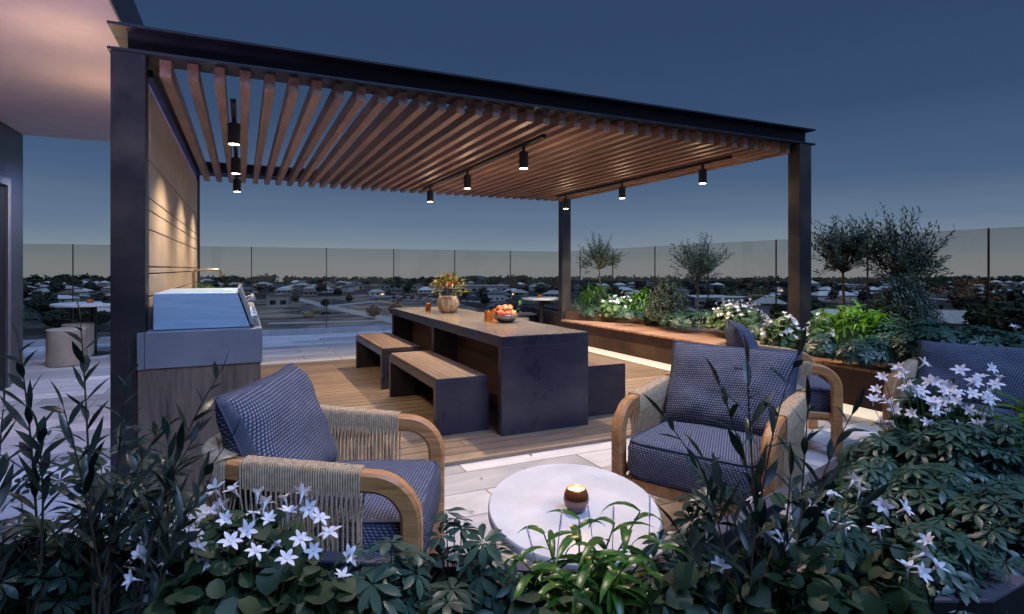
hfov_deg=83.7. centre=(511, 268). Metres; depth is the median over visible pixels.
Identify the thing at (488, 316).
candle holder
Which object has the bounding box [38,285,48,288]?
house
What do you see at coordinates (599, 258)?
olive tree
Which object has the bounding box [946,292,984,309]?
town tree
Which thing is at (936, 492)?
umbrella plant
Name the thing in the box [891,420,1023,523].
umbrella plant
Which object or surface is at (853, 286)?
warehouse
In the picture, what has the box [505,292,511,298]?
house
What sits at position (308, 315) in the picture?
excavator
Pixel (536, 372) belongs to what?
dining table
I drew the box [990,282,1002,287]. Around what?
town tree
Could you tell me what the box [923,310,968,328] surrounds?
house
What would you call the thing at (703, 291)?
town tree
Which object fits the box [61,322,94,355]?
drum stool
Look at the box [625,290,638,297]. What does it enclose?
house
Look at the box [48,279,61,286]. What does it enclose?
town tree
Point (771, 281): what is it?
town tree
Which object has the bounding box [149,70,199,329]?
feature wall
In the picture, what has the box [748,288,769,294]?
town tree
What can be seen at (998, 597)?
planter
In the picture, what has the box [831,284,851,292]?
town tree
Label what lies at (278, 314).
bare ground
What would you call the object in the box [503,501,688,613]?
strap lily
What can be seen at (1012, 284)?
house
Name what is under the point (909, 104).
sky
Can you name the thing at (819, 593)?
flowering plant
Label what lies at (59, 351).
drum stool
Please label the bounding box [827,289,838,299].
town tree
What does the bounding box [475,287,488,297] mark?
town tree
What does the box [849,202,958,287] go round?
olive tree
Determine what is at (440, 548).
umbrella plant
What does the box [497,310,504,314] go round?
apple
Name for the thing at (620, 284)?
house
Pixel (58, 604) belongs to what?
umbrella plant
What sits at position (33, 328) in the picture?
ground
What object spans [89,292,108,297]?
house
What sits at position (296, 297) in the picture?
town tree
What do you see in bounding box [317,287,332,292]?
house
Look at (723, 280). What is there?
town tree
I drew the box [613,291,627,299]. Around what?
town tree
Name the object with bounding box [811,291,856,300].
house
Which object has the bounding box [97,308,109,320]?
house
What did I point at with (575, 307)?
bush
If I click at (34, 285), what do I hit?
town tree
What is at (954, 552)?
umbrella plant
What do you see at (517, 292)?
house
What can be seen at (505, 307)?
apple
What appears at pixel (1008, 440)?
umbrella plant
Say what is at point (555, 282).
town tree
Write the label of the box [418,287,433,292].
house
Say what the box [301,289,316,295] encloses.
house
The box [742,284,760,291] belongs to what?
town tree
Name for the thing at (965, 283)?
town tree
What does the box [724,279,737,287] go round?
town tree
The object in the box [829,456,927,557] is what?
umbrella plant
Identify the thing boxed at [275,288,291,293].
house
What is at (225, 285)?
town tree
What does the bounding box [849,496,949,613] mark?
flowering plant
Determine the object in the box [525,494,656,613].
strap lily
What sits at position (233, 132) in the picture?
track light
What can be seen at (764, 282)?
town tree
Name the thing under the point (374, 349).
bench
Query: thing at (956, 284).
town tree
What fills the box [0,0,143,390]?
building
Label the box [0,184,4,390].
door
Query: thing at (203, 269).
tap
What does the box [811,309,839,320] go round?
house
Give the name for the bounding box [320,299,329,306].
town tree
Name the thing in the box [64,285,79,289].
house
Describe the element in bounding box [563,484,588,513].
candle globe
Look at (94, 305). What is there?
bar table
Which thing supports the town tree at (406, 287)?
on the ground at (33, 328)
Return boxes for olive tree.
[577,232,628,306]
[668,232,733,314]
[811,210,891,328]
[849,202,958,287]
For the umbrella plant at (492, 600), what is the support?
on the front planter at (328, 560)
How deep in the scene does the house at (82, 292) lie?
490.69 m
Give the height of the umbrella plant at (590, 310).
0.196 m
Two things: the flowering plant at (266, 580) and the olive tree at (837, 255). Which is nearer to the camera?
the flowering plant at (266, 580)
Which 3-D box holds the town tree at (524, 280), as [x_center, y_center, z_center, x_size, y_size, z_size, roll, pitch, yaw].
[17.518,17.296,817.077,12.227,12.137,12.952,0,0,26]
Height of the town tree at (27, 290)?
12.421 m
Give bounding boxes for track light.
[227,98,240,191]
[423,134,545,201]
[556,155,731,208]
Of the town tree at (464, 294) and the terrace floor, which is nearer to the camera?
the terrace floor
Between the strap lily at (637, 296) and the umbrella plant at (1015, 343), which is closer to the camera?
the umbrella plant at (1015, 343)
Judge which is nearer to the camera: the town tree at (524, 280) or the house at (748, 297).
the house at (748, 297)
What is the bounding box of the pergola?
[107,20,815,496]
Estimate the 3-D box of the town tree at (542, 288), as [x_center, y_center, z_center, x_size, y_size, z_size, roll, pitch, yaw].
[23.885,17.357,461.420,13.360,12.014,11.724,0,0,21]
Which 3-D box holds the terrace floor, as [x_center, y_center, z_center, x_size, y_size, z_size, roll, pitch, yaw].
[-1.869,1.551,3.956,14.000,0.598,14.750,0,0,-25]
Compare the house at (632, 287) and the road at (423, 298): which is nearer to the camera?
the road at (423, 298)
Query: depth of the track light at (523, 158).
5.57 m
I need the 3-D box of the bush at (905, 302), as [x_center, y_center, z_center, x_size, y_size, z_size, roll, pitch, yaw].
[3.699,0.394,5.394,0.674,0.724,0.696,0,0,-25]
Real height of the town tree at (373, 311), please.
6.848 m
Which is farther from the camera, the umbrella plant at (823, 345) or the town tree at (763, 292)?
the town tree at (763, 292)
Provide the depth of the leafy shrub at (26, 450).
1.50 m
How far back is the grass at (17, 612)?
1.71 m
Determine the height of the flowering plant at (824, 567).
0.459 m
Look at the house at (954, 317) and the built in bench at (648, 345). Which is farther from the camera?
the house at (954, 317)
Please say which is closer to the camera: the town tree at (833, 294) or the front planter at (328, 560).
the front planter at (328, 560)
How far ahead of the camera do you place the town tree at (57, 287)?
471.30 m
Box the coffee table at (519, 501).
[488,464,661,569]
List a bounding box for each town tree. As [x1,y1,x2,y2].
[23,285,33,298]
[23,297,58,319]
[24,282,39,288]
[31,293,39,298]
[39,309,74,327]
[40,291,57,300]
[47,283,65,294]
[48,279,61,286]
[63,307,89,315]
[66,279,77,284]
[74,310,109,325]
[84,282,98,289]
[90,292,109,300]
[201,280,219,287]
[221,283,230,287]
[252,283,264,292]
[267,286,274,291]
[284,280,291,285]
[291,294,299,302]
[306,278,313,284]
[314,283,325,293]
[318,277,327,282]
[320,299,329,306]
[333,289,342,294]
[345,294,353,301]
[366,304,380,317]
[388,302,403,312]
[390,282,403,288]
[398,279,408,283]
[403,284,411,291]
[421,277,431,285]
[460,291,467,298]
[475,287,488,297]
[480,296,490,305]
[487,278,499,284]
[509,282,520,288]
[518,284,528,291]
[521,277,527,282]
[531,283,550,294]
[547,278,558,286]
[549,284,558,290]
[578,286,586,292]
[581,280,588,286]
[585,282,597,290]
[605,286,621,295]
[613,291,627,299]
[634,278,646,288]
[637,287,656,300]
[682,281,695,292]
[688,288,700,294]
[700,288,711,294]
[701,298,721,310]
[713,285,724,294]
[715,277,728,283]
[720,287,741,295]
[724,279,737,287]
[735,281,748,288]
[737,291,748,295]
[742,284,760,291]
[745,295,760,304]
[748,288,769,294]
[760,280,769,285]
[761,286,774,293]
[768,279,774,285]
[769,304,787,317]
[777,292,787,302]
[779,279,787,288]
[811,286,819,292]
[811,300,822,310]
[812,299,825,308]
[818,280,837,287]
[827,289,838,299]
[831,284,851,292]
[834,277,841,283]
[855,286,870,291]
[856,290,872,302]
[862,306,878,313]
[865,278,881,286]
[914,288,934,294]
[921,284,935,290]
[926,305,943,310]
[931,288,940,296]
[934,282,952,292]
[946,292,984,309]
[947,281,958,286]
[947,293,956,301]
[951,286,963,294]
[958,280,974,288]
[960,296,1023,338]
[961,286,978,293]
[965,287,1023,307]
[972,288,982,294]
[984,283,999,289]
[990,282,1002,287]
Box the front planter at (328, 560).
[0,443,872,613]
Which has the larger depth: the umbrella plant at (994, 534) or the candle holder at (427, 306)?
the candle holder at (427, 306)
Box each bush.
[571,301,588,310]
[639,306,658,324]
[643,275,695,324]
[867,273,947,340]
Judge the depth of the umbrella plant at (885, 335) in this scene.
4.63 m
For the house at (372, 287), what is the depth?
562.39 m
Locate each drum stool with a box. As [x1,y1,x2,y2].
[46,327,86,366]
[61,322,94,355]
[516,317,528,320]
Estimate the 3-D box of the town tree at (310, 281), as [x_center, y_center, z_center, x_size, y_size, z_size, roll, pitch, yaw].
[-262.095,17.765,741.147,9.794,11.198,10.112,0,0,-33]
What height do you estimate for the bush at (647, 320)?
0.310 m
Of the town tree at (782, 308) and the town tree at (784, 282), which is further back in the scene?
the town tree at (784, 282)
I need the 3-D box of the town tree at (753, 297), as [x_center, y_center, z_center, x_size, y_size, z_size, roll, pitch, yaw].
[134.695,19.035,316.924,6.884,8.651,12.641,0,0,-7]
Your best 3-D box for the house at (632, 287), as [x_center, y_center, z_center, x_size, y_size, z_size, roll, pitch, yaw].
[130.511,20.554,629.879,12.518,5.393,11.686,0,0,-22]
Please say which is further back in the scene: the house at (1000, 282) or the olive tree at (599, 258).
the house at (1000, 282)
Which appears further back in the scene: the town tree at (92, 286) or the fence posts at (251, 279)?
the town tree at (92, 286)
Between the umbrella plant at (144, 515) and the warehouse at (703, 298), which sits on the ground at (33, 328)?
the warehouse at (703, 298)
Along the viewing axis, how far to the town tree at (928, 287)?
515.33 m
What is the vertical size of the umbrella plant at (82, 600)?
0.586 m
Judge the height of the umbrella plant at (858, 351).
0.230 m
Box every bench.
[356,332,421,389]
[389,350,488,435]
[517,312,537,321]
[561,320,896,420]
[588,355,624,416]
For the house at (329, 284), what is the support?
on the ground at (33, 328)
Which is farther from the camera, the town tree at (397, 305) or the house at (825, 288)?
the house at (825, 288)
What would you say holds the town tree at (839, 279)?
on the ground at (33, 328)
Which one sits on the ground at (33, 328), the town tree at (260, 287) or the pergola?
the town tree at (260, 287)
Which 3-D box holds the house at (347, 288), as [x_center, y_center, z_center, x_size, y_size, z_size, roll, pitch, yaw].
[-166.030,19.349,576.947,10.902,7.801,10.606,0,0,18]
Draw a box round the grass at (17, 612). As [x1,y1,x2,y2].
[0,596,119,613]
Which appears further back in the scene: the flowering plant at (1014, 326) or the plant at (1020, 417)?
the flowering plant at (1014, 326)
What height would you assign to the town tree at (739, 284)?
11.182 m
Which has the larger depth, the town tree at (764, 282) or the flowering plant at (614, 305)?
the town tree at (764, 282)
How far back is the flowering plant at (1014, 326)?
4.41 m
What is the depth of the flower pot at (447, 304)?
6.42 m
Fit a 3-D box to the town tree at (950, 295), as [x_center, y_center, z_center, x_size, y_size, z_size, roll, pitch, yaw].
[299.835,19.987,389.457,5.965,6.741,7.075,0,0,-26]
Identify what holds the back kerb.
on the terrace floor
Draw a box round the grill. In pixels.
[153,284,257,329]
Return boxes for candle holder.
[425,303,430,310]
[484,311,491,321]
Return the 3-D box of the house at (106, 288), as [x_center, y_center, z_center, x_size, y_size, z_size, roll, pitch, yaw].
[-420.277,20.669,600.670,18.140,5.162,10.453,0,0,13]
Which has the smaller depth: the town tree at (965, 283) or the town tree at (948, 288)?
the town tree at (948, 288)
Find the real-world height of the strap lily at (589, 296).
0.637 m
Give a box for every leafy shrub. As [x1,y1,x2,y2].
[0,318,86,613]
[38,294,168,613]
[111,349,240,613]
[643,327,868,612]
[655,442,890,613]
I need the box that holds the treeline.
[23,273,1023,284]
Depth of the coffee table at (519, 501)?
2.02 m
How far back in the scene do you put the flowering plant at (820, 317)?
5.78 m
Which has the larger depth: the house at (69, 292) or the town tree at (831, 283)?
the town tree at (831, 283)
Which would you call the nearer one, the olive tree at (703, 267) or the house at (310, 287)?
the olive tree at (703, 267)
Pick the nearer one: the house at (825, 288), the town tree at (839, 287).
the town tree at (839, 287)
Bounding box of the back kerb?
[23,324,391,346]
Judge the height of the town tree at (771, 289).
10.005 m
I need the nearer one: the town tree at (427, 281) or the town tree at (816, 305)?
the town tree at (816, 305)
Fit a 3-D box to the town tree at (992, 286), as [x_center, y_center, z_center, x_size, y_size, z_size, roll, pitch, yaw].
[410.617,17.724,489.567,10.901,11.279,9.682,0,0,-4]
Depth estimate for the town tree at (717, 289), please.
460.33 m
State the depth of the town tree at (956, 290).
455.56 m
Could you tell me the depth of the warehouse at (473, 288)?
564.23 m
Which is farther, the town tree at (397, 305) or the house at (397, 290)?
the house at (397, 290)
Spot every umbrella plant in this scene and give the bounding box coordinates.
[0,425,128,613]
[0,514,88,613]
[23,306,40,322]
[62,425,190,613]
[107,452,205,613]
[324,535,443,613]
[417,507,485,613]
[420,577,480,613]
[456,523,531,613]
[511,295,538,304]
[578,306,607,317]
[610,308,645,320]
[630,529,710,613]
[659,312,696,329]
[670,474,743,612]
[678,309,725,329]
[742,317,773,340]
[772,486,880,612]
[796,331,840,360]
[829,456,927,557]
[831,421,936,511]
[832,335,897,366]
[860,322,920,361]
[864,461,999,560]
[888,318,968,361]
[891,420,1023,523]
[891,515,1011,613]
[934,478,1023,575]
[945,325,1020,346]
[967,416,1023,521]
[996,331,1023,347]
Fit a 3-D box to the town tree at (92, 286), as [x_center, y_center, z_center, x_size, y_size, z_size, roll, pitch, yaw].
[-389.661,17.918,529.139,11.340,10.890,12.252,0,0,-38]
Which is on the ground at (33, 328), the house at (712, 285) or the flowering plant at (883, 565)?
the house at (712, 285)
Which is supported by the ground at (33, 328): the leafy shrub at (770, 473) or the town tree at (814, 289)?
the town tree at (814, 289)
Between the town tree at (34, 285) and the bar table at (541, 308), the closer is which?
the bar table at (541, 308)
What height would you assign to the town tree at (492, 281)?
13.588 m
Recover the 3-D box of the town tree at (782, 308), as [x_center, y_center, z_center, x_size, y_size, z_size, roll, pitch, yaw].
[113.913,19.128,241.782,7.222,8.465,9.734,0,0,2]
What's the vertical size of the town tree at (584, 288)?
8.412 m
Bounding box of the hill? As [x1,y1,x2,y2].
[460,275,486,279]
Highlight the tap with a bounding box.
[192,268,221,287]
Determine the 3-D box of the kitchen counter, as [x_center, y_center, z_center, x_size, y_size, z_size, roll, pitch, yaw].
[-2.376,0.800,4.554,0.623,0.900,2.934,0,0,-25]
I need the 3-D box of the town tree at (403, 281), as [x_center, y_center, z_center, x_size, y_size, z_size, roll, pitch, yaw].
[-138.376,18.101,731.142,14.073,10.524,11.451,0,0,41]
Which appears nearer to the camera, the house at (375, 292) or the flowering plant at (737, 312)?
the flowering plant at (737, 312)
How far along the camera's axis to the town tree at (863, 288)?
475.06 m
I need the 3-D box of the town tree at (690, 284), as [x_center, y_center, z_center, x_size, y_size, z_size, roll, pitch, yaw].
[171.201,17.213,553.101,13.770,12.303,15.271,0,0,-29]
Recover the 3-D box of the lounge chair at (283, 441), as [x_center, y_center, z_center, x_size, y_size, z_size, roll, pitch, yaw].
[-0.670,0.830,2.157,0.758,0.842,0.760,0,0,-1]
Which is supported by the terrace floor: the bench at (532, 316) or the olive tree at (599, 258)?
the bench at (532, 316)
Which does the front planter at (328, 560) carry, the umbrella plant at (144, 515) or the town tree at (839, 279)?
the umbrella plant at (144, 515)
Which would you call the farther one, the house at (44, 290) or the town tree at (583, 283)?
the town tree at (583, 283)
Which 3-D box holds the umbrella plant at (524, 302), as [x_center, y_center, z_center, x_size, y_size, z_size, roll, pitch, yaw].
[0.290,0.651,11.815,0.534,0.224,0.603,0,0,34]
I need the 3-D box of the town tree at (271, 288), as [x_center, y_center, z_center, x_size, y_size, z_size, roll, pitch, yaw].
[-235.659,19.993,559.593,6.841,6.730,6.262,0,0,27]
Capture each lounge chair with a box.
[201,362,444,555]
[611,340,806,514]
[716,319,842,456]
[882,340,1023,447]
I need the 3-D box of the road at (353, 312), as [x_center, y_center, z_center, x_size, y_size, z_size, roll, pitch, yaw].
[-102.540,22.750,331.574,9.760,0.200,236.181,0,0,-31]
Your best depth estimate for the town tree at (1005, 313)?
144.27 m
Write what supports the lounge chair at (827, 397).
on the terrace floor
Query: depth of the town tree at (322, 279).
821.43 m
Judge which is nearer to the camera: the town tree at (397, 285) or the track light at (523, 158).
the track light at (523, 158)
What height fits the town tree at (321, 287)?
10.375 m
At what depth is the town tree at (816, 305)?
283.40 m
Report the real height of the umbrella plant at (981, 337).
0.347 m
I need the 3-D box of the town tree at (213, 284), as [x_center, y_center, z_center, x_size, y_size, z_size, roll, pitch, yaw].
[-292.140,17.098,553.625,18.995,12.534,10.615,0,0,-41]
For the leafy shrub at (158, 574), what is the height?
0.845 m
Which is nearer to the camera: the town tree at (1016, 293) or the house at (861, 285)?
the town tree at (1016, 293)
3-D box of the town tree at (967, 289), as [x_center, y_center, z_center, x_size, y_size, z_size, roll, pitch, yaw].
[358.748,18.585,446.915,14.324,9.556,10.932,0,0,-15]
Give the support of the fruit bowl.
on the dining table at (536, 372)
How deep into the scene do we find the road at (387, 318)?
240.86 m
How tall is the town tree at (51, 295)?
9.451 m
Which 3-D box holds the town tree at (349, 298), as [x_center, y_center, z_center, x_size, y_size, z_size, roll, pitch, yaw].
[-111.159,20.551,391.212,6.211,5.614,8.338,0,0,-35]
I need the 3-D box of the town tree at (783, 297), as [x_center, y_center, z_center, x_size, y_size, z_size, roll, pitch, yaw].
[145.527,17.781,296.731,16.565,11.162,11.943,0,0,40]
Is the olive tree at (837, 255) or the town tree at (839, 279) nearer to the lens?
the olive tree at (837, 255)
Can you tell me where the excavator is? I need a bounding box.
[303,308,322,317]
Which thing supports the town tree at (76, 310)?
on the ground at (33, 328)
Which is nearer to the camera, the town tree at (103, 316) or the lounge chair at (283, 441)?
the lounge chair at (283, 441)
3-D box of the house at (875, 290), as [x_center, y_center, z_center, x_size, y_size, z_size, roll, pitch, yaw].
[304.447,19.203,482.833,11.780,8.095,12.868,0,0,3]
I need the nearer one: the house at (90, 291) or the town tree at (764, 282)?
the house at (90, 291)
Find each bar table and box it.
[49,301,109,355]
[522,297,558,323]
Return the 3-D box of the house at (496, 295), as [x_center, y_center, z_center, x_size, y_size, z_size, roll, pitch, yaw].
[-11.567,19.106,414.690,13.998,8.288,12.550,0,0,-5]
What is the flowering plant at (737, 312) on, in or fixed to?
in the planter box
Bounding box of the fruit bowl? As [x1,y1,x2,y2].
[493,314,518,322]
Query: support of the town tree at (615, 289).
on the ground at (33, 328)
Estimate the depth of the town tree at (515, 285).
540.92 m
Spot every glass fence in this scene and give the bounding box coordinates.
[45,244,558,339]
[580,227,1007,331]
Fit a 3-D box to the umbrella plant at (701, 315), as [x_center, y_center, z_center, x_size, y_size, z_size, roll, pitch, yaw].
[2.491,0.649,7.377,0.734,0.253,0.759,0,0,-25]
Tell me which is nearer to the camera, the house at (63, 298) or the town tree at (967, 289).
the house at (63, 298)
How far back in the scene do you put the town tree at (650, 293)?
342.21 m
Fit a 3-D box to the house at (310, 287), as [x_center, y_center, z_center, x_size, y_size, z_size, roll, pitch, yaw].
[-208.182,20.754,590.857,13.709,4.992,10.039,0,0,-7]
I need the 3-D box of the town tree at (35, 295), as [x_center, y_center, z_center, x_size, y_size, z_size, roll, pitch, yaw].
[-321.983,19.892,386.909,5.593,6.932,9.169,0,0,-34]
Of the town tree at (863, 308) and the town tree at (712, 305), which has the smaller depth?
the town tree at (863, 308)
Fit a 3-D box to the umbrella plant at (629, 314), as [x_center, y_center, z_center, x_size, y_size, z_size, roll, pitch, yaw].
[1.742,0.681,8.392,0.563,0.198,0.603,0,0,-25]
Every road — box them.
[268,315,391,323]
[299,298,391,323]
[319,301,380,307]
[362,295,480,302]
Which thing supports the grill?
on the kitchen counter
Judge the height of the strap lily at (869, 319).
0.534 m
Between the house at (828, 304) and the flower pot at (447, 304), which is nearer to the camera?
the flower pot at (447, 304)
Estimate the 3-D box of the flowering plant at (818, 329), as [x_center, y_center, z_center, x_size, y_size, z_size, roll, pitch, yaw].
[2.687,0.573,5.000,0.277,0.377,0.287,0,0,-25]
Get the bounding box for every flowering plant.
[121,478,357,613]
[143,557,293,613]
[275,566,381,613]
[508,580,597,613]
[598,294,634,316]
[647,558,740,613]
[705,298,768,330]
[711,472,869,613]
[741,545,863,613]
[760,311,801,349]
[802,313,834,353]
[811,308,839,334]
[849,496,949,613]
[852,580,930,613]
[865,357,1005,475]
[1011,324,1023,335]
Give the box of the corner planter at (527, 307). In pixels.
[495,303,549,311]
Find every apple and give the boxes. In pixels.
[496,305,501,311]
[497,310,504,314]
[502,304,508,311]
[504,310,511,314]
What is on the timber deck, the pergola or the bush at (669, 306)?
the pergola
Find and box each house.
[36,288,54,294]
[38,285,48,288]
[55,290,79,300]
[56,295,78,302]
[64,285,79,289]
[71,289,88,294]
[81,288,93,293]
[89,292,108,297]
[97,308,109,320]
[98,281,109,284]
[102,286,109,290]
[243,287,258,292]
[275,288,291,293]
[293,283,310,289]
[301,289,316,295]
[303,286,315,290]
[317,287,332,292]
[322,281,331,286]
[341,284,353,291]
[349,283,358,289]
[366,284,381,291]
[368,289,384,295]
[388,287,401,292]
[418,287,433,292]
[487,289,504,300]
[487,302,506,310]
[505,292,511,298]
[512,289,527,295]
[543,290,558,296]
[613,283,625,286]
[619,287,632,292]
[624,285,636,289]
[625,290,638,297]
[710,283,723,288]
[743,294,768,302]
[750,297,787,313]
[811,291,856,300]
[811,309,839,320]
[818,286,830,290]
[824,299,853,308]
[857,283,869,288]
[870,287,882,294]
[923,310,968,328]
[990,280,1002,285]
[1005,282,1018,285]
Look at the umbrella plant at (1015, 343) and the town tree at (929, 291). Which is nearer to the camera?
the umbrella plant at (1015, 343)
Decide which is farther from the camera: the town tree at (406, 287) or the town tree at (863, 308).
the town tree at (406, 287)
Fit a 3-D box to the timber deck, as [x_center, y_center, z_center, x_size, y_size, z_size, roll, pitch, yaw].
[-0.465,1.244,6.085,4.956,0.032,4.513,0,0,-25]
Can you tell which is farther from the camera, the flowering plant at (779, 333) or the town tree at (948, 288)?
the town tree at (948, 288)
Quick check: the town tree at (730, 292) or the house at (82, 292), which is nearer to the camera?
the town tree at (730, 292)
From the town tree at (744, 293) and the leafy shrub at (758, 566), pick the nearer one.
the leafy shrub at (758, 566)
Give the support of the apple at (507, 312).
in the fruit bowl
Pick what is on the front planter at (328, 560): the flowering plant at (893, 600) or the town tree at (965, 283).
the flowering plant at (893, 600)
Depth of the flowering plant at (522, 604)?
1.22 m
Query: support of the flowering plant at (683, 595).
on the front planter at (328, 560)
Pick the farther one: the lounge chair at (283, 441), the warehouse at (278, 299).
the warehouse at (278, 299)
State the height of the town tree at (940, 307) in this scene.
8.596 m
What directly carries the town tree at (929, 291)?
on the ground at (33, 328)
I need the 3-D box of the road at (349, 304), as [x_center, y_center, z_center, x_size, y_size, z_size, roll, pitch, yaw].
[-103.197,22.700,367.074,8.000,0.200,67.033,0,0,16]
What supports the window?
in the warehouse at (278, 299)
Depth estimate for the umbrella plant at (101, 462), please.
1.70 m
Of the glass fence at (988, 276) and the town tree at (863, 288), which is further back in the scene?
the town tree at (863, 288)
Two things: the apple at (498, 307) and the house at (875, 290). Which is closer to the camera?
the apple at (498, 307)
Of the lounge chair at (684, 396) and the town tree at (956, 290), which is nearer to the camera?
the lounge chair at (684, 396)
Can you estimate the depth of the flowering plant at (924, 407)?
2.27 m
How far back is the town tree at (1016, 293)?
175.63 m
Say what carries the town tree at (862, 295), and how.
on the ground at (33, 328)
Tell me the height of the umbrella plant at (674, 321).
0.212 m
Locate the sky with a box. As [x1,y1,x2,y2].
[23,0,1023,284]
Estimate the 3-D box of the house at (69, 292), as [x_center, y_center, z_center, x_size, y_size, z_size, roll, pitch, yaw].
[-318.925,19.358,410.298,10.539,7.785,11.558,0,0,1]
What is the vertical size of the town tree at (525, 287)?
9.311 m
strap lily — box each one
[195,283,215,287]
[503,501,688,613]
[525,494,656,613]
[574,282,615,311]
[616,285,656,312]
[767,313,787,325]
[807,298,901,364]
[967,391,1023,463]
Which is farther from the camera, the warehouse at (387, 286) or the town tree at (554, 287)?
the warehouse at (387, 286)
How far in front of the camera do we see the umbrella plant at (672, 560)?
1.48 m
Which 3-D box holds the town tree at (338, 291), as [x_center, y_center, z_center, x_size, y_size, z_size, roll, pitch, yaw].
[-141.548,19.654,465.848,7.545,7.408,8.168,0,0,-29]
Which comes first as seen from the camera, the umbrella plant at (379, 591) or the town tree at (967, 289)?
the umbrella plant at (379, 591)
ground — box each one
[23,281,1023,339]
[252,295,483,329]
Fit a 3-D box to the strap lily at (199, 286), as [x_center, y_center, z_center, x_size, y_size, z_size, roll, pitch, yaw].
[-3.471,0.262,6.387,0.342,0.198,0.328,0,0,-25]
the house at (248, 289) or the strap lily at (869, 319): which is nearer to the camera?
the strap lily at (869, 319)
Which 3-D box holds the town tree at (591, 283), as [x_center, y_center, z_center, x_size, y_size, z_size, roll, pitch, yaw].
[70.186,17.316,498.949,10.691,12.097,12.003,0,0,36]
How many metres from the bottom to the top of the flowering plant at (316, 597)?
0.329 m
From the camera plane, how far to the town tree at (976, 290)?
427.43 m
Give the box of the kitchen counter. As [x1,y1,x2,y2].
[137,302,261,493]
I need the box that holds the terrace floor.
[0,330,880,565]
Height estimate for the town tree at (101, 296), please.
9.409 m
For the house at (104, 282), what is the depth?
722.67 m
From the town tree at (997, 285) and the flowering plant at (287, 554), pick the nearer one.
the flowering plant at (287, 554)
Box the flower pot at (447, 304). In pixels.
[427,272,469,312]
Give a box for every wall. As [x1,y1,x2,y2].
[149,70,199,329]
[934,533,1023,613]
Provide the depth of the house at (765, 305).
291.63 m
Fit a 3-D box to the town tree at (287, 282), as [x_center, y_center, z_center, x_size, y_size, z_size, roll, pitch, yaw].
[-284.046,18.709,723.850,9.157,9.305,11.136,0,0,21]
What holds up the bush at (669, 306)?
in the planter box
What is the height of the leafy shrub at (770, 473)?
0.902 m
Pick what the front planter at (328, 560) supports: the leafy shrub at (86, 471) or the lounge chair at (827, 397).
the leafy shrub at (86, 471)
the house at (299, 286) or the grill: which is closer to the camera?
the grill
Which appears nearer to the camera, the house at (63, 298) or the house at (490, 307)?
the house at (490, 307)
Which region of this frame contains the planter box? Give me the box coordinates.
[532,304,903,363]
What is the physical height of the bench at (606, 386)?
0.418 m
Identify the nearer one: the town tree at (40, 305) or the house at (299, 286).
the town tree at (40, 305)
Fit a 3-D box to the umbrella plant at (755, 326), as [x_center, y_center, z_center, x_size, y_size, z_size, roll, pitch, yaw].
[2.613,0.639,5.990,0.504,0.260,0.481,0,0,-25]
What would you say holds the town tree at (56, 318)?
on the ground at (33, 328)
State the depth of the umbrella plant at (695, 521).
1.59 m
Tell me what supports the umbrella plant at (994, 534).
on the front planter at (328, 560)
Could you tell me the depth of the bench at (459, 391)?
4.33 m
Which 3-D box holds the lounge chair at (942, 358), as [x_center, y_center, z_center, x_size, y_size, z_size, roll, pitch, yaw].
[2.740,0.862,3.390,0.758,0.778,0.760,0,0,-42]
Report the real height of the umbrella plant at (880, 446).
0.436 m
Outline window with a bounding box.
[270,300,275,304]
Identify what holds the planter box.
on the terrace floor
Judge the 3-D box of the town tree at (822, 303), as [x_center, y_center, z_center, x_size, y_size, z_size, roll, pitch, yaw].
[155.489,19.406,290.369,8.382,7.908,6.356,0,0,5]
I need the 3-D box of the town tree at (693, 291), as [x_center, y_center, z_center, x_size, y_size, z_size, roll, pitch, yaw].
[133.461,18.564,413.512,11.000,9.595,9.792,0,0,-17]
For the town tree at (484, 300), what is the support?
on the ground at (33, 328)
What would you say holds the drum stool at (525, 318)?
on the terrace floor
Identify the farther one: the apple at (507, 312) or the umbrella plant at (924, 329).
the apple at (507, 312)
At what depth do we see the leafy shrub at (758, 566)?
1.35 m
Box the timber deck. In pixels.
[183,351,669,504]
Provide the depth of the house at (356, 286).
619.55 m
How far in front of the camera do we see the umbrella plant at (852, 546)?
1.61 m
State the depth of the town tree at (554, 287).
508.88 m
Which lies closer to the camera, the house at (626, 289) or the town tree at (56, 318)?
the town tree at (56, 318)
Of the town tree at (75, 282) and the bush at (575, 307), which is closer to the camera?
the bush at (575, 307)
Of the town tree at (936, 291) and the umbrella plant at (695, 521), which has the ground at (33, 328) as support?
the town tree at (936, 291)
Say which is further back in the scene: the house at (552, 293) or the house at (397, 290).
the house at (397, 290)
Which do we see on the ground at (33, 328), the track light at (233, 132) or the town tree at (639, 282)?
the town tree at (639, 282)
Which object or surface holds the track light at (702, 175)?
attached to the pergola
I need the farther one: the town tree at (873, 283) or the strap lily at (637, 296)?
the town tree at (873, 283)
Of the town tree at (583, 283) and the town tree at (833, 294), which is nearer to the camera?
the town tree at (833, 294)
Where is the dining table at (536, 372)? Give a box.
[392,307,587,435]
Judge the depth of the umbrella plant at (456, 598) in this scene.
1.29 m
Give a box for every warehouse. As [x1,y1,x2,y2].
[266,294,291,305]
[359,284,422,288]
[452,285,508,291]
[685,295,777,305]
[838,284,897,289]

